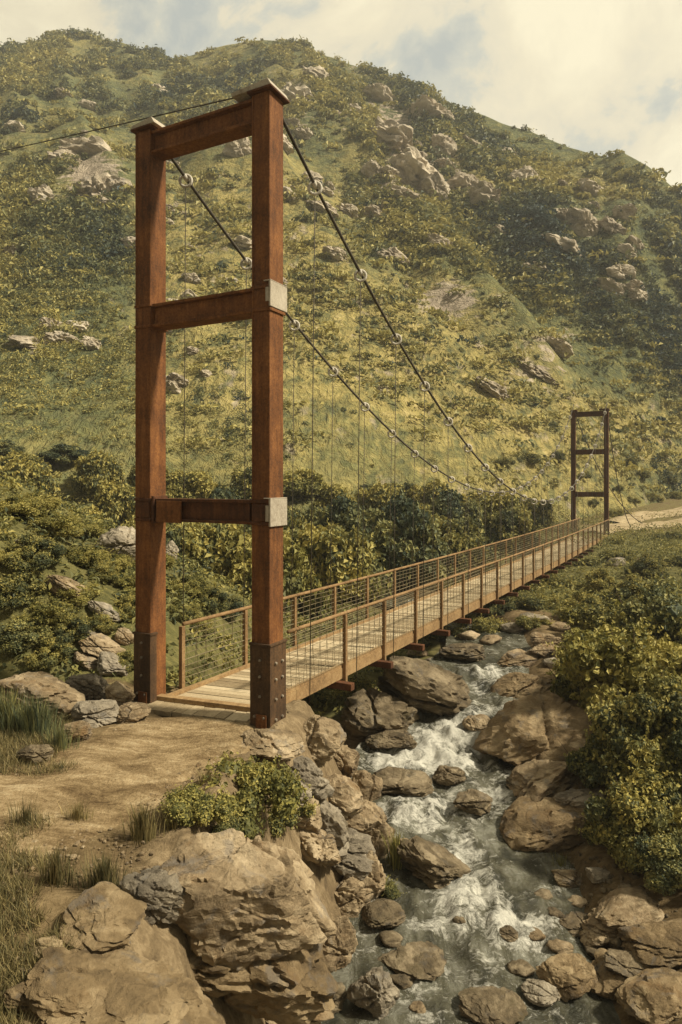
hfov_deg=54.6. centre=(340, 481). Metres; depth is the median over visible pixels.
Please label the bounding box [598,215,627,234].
rock outcrop
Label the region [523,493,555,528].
shrub
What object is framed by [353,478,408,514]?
shrub
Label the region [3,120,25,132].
rock outcrop
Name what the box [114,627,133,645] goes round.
boulder
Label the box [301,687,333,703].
shrub
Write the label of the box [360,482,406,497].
shrub
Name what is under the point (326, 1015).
boulder
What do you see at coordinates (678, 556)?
shrub
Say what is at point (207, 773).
grass tuft
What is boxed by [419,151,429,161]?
rock outcrop
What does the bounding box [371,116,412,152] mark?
rock outcrop
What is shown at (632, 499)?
shrub
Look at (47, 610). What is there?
shrub
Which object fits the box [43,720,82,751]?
grass tuft
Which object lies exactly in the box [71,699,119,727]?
boulder
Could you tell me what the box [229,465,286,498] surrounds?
shrub
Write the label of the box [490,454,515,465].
shrub
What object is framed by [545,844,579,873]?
grass tuft
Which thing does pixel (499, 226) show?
rock outcrop
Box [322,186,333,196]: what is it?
rock outcrop
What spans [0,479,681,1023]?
ground
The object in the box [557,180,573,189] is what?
rock outcrop
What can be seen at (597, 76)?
sky
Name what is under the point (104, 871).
grass tuft
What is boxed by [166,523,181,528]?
shrub
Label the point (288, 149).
rock outcrop
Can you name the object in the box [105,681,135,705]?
boulder
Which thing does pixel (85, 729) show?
boulder
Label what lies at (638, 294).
rock outcrop
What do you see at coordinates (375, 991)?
boulder
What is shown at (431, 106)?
rock outcrop
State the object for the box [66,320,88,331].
rock outcrop
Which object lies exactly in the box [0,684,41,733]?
grass tuft
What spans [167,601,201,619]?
shrub
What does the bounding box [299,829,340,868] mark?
boulder
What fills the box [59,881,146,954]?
boulder
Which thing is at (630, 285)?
rock outcrop
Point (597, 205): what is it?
rock outcrop
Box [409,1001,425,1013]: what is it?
stone
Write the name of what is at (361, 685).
shrub
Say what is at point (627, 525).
path
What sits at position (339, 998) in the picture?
boulder
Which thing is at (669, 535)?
shrub
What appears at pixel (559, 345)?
rock outcrop
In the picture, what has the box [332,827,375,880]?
boulder
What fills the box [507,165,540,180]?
rock outcrop
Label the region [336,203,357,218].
rock outcrop
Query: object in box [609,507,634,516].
shrub
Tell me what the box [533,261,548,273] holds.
rock outcrop
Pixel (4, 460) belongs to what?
shrub
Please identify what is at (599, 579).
shrub
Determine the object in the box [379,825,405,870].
grass tuft
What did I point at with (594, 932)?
boulder
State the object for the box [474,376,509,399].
rock outcrop
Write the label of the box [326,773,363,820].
boulder
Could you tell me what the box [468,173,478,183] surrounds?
rock outcrop
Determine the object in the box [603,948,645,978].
boulder
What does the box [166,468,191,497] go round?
shrub
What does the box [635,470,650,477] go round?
shrub
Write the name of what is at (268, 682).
suspension bridge
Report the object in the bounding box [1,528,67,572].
shrub
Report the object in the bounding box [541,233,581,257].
rock outcrop
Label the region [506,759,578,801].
boulder
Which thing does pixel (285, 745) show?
boulder
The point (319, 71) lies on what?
rock outcrop
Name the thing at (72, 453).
shrub
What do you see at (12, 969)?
dry grass
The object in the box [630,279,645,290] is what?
rock outcrop
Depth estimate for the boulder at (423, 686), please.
14.12 m
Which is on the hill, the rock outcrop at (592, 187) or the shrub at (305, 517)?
the rock outcrop at (592, 187)
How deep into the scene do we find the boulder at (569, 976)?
7.73 m
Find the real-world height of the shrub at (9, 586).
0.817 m
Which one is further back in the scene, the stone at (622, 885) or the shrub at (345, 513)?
the shrub at (345, 513)
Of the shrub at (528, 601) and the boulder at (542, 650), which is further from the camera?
the shrub at (528, 601)
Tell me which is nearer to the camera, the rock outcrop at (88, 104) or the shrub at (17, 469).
the shrub at (17, 469)
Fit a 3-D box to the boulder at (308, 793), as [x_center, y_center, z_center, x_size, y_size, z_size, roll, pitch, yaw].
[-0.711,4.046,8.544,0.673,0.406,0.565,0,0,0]
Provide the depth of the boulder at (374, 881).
9.11 m
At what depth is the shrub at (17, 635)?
11.64 m
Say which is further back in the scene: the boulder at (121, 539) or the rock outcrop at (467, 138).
the rock outcrop at (467, 138)
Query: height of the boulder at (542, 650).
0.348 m
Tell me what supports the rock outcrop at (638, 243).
on the hill
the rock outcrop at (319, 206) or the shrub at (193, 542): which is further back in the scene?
the rock outcrop at (319, 206)
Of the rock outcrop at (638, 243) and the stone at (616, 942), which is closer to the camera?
the stone at (616, 942)
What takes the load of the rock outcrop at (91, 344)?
on the hill
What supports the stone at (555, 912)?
in the water
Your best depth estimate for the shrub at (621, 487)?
62.95 m
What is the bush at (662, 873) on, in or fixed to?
on the ground at (164, 943)
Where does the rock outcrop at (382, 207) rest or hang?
on the hill
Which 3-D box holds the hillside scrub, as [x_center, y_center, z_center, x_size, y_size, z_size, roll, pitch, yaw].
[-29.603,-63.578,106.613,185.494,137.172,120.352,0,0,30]
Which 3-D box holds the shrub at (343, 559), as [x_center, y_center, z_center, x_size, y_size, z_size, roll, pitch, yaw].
[-0.073,3.294,26.066,4.306,3.724,3.760,0,0,17]
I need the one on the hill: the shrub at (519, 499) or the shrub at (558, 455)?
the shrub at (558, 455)
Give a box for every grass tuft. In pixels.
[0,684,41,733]
[0,689,69,739]
[1,796,47,829]
[27,836,82,891]
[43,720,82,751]
[57,794,96,822]
[66,845,136,893]
[117,799,168,847]
[153,801,192,832]
[195,767,219,784]
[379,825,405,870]
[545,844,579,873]
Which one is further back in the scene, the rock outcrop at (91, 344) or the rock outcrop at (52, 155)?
the rock outcrop at (52, 155)
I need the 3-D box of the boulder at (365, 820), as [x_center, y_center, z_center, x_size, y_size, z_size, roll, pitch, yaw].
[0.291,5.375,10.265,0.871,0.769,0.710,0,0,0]
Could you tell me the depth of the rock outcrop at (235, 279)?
70.22 m
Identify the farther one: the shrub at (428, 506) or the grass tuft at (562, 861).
the shrub at (428, 506)
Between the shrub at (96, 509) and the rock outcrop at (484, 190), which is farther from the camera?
the rock outcrop at (484, 190)
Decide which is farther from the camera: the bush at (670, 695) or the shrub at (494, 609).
the shrub at (494, 609)
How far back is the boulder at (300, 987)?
5.86 m
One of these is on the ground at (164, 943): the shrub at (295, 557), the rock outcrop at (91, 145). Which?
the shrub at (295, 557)
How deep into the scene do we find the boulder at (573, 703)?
13.59 m
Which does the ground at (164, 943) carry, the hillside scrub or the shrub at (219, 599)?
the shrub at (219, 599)
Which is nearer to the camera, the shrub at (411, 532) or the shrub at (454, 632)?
the shrub at (454, 632)
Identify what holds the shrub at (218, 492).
on the ground at (164, 943)
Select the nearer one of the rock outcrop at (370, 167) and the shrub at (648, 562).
the shrub at (648, 562)
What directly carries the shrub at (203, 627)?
on the ground at (164, 943)
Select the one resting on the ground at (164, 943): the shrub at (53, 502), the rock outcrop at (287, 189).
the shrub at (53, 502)
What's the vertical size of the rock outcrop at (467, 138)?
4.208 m
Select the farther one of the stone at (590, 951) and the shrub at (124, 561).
the shrub at (124, 561)
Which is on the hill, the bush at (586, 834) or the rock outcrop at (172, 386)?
the rock outcrop at (172, 386)
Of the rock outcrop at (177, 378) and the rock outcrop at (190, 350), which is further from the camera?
the rock outcrop at (190, 350)
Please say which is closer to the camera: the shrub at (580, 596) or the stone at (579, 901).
the stone at (579, 901)
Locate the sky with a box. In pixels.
[0,0,681,185]
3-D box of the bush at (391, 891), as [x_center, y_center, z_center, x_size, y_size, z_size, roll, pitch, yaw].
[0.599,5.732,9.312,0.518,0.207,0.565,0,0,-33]
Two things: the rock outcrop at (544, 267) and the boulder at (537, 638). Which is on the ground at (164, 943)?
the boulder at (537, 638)
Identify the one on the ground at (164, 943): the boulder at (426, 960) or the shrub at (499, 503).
the shrub at (499, 503)
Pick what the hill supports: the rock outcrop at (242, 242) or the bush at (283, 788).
the rock outcrop at (242, 242)
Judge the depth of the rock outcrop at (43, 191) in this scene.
88.05 m
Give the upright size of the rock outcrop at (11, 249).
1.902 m
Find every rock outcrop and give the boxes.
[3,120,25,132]
[3,245,18,253]
[8,335,40,349]
[27,184,53,205]
[38,317,62,329]
[42,331,78,344]
[47,149,83,164]
[53,87,71,96]
[58,135,111,155]
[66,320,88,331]
[72,172,110,198]
[78,99,95,110]
[79,336,101,349]
[96,197,115,208]
[107,175,132,192]
[121,236,134,249]
[150,83,167,92]
[166,204,174,213]
[166,218,173,224]
[166,372,188,388]
[166,380,180,393]
[181,272,200,283]
[182,289,196,297]
[185,346,198,354]
[200,369,211,377]
[222,137,251,156]
[224,277,238,284]
[232,235,251,249]
[281,82,311,101]
[283,134,293,154]
[283,186,295,200]
[285,118,299,129]
[292,125,313,139]
[303,65,328,79]
[303,170,322,185]
[305,200,338,218]
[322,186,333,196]
[322,245,346,260]
[324,181,334,189]
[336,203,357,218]
[347,103,362,112]
[360,159,383,178]
[361,204,382,218]
[362,83,395,102]
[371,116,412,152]
[376,247,409,263]
[377,200,391,210]
[380,165,399,181]
[384,146,443,187]
[386,184,419,201]
[398,173,415,187]
[405,94,454,119]
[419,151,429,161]
[419,171,450,202]
[428,233,452,249]
[429,133,456,157]
[435,158,455,169]
[446,171,475,190]
[462,134,482,145]
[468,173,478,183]
[468,180,503,206]
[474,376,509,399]
[490,224,511,235]
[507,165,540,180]
[514,360,558,384]
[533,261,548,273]
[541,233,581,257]
[545,334,573,358]
[551,208,569,218]
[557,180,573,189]
[563,207,600,236]
[576,178,604,195]
[587,201,600,208]
[592,277,624,296]
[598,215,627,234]
[606,264,636,279]
[611,203,636,221]
[616,243,639,258]
[622,282,635,289]
[626,234,644,249]
[627,287,647,301]
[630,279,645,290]
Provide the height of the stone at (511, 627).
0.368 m
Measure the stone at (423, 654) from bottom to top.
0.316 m
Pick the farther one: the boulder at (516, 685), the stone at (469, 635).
the stone at (469, 635)
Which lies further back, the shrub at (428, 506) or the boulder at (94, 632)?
the shrub at (428, 506)
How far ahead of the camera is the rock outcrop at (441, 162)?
112.37 m
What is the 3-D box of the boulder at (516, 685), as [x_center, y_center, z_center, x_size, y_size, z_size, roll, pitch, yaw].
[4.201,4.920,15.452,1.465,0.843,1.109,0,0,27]
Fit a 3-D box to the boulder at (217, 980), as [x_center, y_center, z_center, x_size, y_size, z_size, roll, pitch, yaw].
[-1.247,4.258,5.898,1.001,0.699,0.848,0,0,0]
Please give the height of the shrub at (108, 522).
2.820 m
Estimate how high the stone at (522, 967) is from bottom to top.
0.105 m
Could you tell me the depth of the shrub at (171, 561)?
16.84 m
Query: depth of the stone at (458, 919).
8.73 m
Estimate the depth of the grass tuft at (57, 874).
5.73 m
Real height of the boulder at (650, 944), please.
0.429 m
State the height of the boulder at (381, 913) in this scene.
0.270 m
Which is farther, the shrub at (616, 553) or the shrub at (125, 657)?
the shrub at (616, 553)
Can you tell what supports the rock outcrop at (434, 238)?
on the hill
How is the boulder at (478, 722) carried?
in the water
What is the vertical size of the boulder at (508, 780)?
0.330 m
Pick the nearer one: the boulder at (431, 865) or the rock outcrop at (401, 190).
the boulder at (431, 865)
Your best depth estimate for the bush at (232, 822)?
6.83 m
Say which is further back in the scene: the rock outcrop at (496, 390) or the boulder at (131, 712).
the rock outcrop at (496, 390)
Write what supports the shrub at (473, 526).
on the ground at (164, 943)
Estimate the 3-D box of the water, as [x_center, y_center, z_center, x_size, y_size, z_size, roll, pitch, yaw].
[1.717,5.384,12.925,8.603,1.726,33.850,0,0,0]
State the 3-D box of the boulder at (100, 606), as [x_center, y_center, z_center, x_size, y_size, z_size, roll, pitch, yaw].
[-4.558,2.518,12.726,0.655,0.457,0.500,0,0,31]
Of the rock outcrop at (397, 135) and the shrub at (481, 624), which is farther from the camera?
the rock outcrop at (397, 135)
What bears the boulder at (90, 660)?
on the ground at (164, 943)
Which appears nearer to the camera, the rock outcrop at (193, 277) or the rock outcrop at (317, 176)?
the rock outcrop at (193, 277)
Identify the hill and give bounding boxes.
[0,34,681,521]
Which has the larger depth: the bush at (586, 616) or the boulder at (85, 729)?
the bush at (586, 616)
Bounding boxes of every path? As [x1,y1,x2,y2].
[0,716,255,869]
[584,518,681,532]
[609,506,681,522]
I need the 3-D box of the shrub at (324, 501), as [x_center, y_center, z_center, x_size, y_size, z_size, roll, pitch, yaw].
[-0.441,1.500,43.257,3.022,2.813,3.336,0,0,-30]
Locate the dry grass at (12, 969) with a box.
[0,712,103,1023]
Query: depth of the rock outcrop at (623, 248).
94.40 m
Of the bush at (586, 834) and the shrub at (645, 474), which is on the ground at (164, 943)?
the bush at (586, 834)
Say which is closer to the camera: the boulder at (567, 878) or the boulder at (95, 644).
the boulder at (567, 878)
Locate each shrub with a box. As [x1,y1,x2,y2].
[0,439,25,454]
[0,448,51,475]
[0,453,60,498]
[0,491,47,516]
[0,541,34,564]
[0,569,51,610]
[0,618,54,653]
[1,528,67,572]
[7,608,58,632]
[14,488,64,510]
[19,594,86,624]
[21,633,73,669]
[26,508,90,537]
[35,442,90,463]
[37,609,91,647]
[48,580,106,604]
[63,541,112,567]
[67,509,111,527]
[70,446,125,495]
[78,501,103,519]
[79,515,104,536]
[86,556,124,582]
[87,608,119,632]
[92,476,134,527]
[96,515,134,526]
[96,550,134,568]
[110,592,134,620]
[111,570,134,593]
[116,647,133,671]
[126,464,169,489]
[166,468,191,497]
[166,522,214,573]
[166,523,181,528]
[166,552,176,568]
[166,570,211,595]
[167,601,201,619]
[180,469,228,498]
[180,522,251,581]
[189,614,214,636]
[192,580,228,611]
[210,481,240,523]
[218,594,248,619]
[226,531,337,617]
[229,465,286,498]
[237,510,306,536]
[283,467,327,500]
[287,504,322,529]
[288,527,310,556]
[296,518,392,603]
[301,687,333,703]
[309,489,365,531]
[313,483,361,511]
[320,517,376,547]
[328,676,373,697]
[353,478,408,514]
[359,487,437,548]
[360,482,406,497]
[373,501,450,591]
[380,651,400,659]
[402,476,447,506]
[412,634,435,645]
[419,503,431,514]
[428,510,498,569]
[429,483,484,525]
[429,624,467,641]
[440,528,491,584]
[451,487,490,503]
[457,613,510,633]
[480,490,520,523]
[482,501,544,555]
[483,600,519,615]
[488,489,526,507]
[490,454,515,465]
[490,591,552,610]
[512,612,554,629]
[514,451,541,463]
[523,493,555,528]
[534,590,569,609]
[540,573,583,588]
[544,450,569,459]
[556,587,602,621]
[568,555,603,565]
[574,564,621,595]
[577,471,591,478]
[588,498,599,504]
[598,549,637,560]
[600,568,653,604]
[603,536,627,543]
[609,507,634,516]
[612,485,624,490]
[621,548,671,578]
[624,495,642,503]
[625,456,640,465]
[633,593,681,606]
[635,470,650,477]
[645,491,665,501]
[652,529,681,540]
[652,552,681,566]
[662,473,679,483]
[664,491,681,498]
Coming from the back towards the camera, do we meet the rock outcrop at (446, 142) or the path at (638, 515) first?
the rock outcrop at (446, 142)
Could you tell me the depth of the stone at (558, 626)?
19.82 m
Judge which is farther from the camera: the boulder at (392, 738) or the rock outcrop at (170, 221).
the rock outcrop at (170, 221)
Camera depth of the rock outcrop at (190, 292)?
67.42 m
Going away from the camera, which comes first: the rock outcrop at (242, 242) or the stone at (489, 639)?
the stone at (489, 639)
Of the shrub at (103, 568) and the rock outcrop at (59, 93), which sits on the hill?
the rock outcrop at (59, 93)
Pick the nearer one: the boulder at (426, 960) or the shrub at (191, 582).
the boulder at (426, 960)
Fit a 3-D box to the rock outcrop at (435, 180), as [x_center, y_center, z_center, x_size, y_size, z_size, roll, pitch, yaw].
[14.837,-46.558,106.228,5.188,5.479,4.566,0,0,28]
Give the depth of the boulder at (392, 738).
13.20 m
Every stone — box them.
[379,930,402,947]
[390,973,413,989]
[406,650,427,657]
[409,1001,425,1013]
[452,916,465,923]
[457,630,479,639]
[479,635,501,644]
[499,622,525,632]
[507,959,534,976]
[519,612,549,621]
[528,927,545,940]
[534,888,552,899]
[541,657,560,668]
[546,938,573,953]
[548,906,564,917]
[549,622,569,631]
[567,895,587,907]
[584,944,604,957]
[606,557,625,566]
[608,936,622,949]
[618,883,632,888]
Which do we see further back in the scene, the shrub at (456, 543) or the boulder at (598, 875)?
the shrub at (456, 543)
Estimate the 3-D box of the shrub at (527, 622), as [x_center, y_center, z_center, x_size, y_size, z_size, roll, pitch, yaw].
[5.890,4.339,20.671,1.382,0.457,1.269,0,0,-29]
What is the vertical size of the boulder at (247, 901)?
1.289 m
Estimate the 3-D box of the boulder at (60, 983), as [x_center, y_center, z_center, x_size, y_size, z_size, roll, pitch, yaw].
[-1.915,3.551,4.720,0.595,0.328,0.670,0,0,0]
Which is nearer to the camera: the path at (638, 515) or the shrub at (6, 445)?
the shrub at (6, 445)
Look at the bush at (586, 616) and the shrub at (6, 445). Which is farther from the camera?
the shrub at (6, 445)
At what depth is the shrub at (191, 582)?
15.82 m
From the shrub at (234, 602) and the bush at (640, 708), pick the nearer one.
the bush at (640, 708)
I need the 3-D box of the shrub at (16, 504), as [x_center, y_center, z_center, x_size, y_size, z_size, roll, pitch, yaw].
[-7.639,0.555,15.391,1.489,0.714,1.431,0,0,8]
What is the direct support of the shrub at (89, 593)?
on the ground at (164, 943)
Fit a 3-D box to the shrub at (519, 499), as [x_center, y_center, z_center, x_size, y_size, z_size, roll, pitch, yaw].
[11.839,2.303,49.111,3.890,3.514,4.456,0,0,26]
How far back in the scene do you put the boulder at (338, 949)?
8.09 m
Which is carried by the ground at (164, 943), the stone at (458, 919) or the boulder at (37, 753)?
the boulder at (37, 753)
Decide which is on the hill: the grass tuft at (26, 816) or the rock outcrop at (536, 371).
the rock outcrop at (536, 371)
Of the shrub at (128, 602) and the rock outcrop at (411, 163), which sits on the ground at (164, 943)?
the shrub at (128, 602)
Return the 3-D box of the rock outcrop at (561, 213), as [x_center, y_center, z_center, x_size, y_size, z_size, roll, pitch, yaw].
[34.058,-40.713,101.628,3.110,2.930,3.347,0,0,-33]
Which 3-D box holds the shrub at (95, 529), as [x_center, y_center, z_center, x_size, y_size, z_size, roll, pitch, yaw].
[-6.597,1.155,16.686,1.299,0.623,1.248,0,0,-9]
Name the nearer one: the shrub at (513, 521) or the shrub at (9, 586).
the shrub at (9, 586)
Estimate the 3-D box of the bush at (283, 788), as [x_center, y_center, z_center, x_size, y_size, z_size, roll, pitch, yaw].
[-1.173,3.569,7.649,1.321,0.610,1.572,0,0,38]
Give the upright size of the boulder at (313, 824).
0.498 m
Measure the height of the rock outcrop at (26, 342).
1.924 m
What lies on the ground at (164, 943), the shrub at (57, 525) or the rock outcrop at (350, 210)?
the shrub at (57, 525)
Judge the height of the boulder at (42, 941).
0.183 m
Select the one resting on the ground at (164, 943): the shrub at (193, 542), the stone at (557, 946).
the shrub at (193, 542)
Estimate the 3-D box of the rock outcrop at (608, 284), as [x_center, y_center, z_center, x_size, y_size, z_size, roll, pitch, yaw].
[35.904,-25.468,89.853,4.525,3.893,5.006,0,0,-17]
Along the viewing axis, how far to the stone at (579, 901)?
9.08 m
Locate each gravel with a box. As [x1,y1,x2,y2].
[0,708,288,993]
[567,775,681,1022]
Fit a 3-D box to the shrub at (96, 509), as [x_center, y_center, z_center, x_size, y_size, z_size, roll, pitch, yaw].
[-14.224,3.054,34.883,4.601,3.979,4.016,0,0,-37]
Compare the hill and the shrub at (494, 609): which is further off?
the hill
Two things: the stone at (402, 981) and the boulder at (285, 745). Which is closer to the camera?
the stone at (402, 981)
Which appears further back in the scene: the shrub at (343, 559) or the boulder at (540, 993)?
the shrub at (343, 559)
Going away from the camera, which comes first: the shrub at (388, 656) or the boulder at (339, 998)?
the boulder at (339, 998)
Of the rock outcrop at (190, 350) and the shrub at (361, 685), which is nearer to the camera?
the shrub at (361, 685)
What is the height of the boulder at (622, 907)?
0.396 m
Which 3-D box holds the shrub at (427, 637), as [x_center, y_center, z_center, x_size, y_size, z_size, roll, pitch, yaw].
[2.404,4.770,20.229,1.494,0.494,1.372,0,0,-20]
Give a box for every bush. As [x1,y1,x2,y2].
[156,783,237,827]
[188,750,311,839]
[209,814,250,836]
[267,796,319,837]
[381,875,406,899]
[541,594,681,721]
[551,636,566,673]
[557,671,681,810]
[560,588,640,642]
[575,752,681,873]
[579,815,634,855]
[598,662,681,791]
[599,570,681,669]
[625,825,681,895]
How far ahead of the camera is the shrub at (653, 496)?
66.89 m
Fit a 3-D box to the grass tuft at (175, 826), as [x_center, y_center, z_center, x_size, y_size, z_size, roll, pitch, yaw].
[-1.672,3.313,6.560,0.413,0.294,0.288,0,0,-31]
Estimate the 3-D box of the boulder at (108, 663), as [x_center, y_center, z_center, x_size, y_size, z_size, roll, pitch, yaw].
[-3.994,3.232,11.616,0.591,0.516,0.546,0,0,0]
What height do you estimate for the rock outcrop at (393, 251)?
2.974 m
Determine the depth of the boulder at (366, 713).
13.70 m
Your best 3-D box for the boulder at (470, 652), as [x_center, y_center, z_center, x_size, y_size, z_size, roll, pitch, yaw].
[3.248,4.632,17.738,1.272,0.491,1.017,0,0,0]
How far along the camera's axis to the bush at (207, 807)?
6.64 m
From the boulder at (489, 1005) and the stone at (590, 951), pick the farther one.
the stone at (590, 951)
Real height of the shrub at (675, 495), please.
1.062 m
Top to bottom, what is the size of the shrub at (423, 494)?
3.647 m
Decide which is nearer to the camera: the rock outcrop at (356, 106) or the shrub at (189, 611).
the shrub at (189, 611)
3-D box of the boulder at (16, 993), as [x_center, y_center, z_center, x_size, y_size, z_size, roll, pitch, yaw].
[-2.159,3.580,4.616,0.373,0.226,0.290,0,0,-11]
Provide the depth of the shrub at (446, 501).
38.91 m
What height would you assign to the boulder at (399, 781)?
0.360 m
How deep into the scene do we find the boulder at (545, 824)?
10.32 m
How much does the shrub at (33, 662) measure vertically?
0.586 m
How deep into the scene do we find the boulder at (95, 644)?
11.87 m
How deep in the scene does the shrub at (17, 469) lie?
38.53 m
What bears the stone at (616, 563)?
on the ground at (164, 943)
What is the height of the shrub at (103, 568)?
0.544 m
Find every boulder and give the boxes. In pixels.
[0,671,85,716]
[1,980,30,1013]
[17,744,53,763]
[17,948,219,1023]
[24,946,112,1020]
[29,935,68,959]
[45,575,87,600]
[59,720,92,741]
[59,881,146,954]
[65,673,109,700]
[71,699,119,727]
[73,651,97,670]
[77,633,126,657]
[84,629,97,636]
[87,600,121,622]
[94,526,134,562]
[97,651,128,675]
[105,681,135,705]
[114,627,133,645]
[116,702,151,723]
[119,865,185,924]
[160,828,336,970]
[166,540,178,559]
[189,950,251,997]
[223,943,337,1023]
[240,728,306,761]
[265,1011,333,1023]
[289,755,333,803]
[295,796,322,833]
[297,781,311,809]
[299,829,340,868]
[303,715,346,763]
[310,1020,320,1023]
[319,800,349,865]
[321,915,357,972]
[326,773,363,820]
[331,982,346,1014]
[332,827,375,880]
[333,745,359,777]
[334,876,369,917]
[341,688,419,740]
[346,966,399,1019]
[347,799,386,836]
[351,770,382,801]
[358,850,385,904]
[361,898,405,928]
[364,811,394,859]
[365,729,416,748]
[374,766,433,796]
[376,655,471,715]
[378,941,446,980]
[397,835,470,888]
[432,765,465,785]
[439,643,485,661]
[453,788,492,815]
[458,986,527,1023]
[462,714,489,731]
[472,692,592,765]
[490,672,552,698]
[497,648,539,667]
[499,796,587,855]
[499,925,518,941]
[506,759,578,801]
[506,776,511,785]
[521,979,559,1006]
[527,643,554,657]
[530,632,562,646]
[535,953,598,1001]
[551,869,581,887]
[553,787,605,807]
[559,911,587,938]
[564,695,585,708]
[567,739,587,773]
[579,916,618,946]
[585,867,610,883]
[588,886,664,928]
[590,948,626,999]
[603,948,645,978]
[614,967,681,1023]
[617,918,681,968]
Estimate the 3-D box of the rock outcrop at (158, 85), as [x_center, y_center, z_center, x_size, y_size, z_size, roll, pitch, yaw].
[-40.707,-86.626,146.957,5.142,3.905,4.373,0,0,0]
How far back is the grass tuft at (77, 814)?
6.79 m
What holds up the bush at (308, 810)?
on the ground at (164, 943)
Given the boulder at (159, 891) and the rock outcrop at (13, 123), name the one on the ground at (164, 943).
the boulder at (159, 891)
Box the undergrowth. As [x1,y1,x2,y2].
[0,471,681,730]
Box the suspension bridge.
[0,78,642,728]
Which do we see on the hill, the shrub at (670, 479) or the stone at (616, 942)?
the shrub at (670, 479)
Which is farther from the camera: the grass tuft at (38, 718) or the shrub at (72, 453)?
the shrub at (72, 453)
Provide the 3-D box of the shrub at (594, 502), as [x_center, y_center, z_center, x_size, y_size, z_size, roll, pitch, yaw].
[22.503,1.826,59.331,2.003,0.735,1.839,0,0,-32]
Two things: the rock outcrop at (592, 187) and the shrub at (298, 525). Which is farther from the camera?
the rock outcrop at (592, 187)
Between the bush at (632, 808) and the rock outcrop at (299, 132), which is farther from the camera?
the rock outcrop at (299, 132)
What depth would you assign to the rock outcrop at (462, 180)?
107.29 m
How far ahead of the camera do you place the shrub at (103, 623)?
12.34 m
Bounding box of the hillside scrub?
[0,26,681,516]
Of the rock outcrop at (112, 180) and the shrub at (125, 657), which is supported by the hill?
the rock outcrop at (112, 180)
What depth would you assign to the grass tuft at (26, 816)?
6.67 m
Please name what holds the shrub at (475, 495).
on the hill
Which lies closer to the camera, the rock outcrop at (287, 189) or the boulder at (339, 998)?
the boulder at (339, 998)
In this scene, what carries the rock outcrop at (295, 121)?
on the hill
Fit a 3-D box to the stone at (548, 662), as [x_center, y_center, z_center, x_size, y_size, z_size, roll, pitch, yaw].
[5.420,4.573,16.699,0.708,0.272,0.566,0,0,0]
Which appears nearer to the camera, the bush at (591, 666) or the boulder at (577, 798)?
the boulder at (577, 798)
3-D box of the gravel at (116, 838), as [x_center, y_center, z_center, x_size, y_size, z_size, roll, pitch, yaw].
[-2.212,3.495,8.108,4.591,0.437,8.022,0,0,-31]
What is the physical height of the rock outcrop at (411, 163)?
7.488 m
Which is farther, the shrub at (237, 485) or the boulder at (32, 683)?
the shrub at (237, 485)
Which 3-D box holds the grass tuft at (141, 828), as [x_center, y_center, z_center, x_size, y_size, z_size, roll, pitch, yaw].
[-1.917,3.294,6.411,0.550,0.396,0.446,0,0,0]
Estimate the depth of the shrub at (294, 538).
26.05 m
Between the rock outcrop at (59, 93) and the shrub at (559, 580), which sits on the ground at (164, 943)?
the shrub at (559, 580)
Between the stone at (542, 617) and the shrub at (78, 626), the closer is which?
the shrub at (78, 626)
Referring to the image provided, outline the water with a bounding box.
[320,593,620,1023]
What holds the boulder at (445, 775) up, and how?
in the water
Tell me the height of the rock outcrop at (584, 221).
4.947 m
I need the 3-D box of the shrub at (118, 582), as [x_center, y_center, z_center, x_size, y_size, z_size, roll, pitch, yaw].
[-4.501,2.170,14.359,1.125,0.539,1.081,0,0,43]
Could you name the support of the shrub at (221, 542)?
on the ground at (164, 943)
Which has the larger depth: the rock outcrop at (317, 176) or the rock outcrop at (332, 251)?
the rock outcrop at (317, 176)
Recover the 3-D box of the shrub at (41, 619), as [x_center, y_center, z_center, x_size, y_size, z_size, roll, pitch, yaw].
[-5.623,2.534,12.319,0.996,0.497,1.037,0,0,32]
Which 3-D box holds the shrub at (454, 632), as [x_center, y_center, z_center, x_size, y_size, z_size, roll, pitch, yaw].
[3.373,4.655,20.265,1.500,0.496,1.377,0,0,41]
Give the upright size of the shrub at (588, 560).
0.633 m
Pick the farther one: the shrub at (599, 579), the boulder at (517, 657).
the shrub at (599, 579)
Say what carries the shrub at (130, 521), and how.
on the ground at (164, 943)
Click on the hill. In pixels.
(336, 460)
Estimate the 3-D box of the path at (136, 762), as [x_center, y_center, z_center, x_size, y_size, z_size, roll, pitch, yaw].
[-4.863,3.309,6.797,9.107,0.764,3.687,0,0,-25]
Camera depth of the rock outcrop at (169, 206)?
87.77 m
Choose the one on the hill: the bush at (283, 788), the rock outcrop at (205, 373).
the rock outcrop at (205, 373)
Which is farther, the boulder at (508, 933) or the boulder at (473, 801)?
the boulder at (473, 801)
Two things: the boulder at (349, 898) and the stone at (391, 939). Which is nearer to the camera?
the stone at (391, 939)
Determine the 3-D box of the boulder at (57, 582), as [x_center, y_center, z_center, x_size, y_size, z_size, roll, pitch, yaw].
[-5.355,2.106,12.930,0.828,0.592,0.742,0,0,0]
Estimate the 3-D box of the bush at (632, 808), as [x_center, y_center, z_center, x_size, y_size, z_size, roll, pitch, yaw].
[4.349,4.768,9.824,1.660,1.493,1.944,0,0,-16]
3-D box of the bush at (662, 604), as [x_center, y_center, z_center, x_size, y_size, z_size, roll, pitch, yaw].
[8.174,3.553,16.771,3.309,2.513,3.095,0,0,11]
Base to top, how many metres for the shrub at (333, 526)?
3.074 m
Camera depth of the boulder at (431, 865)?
9.55 m
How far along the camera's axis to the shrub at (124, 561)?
15.19 m
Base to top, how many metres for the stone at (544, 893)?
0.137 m
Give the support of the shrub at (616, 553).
on the ground at (164, 943)
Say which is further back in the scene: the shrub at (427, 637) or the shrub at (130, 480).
the shrub at (130, 480)
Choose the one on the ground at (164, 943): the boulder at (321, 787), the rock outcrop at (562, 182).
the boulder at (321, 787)
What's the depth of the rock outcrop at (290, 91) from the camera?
123.66 m

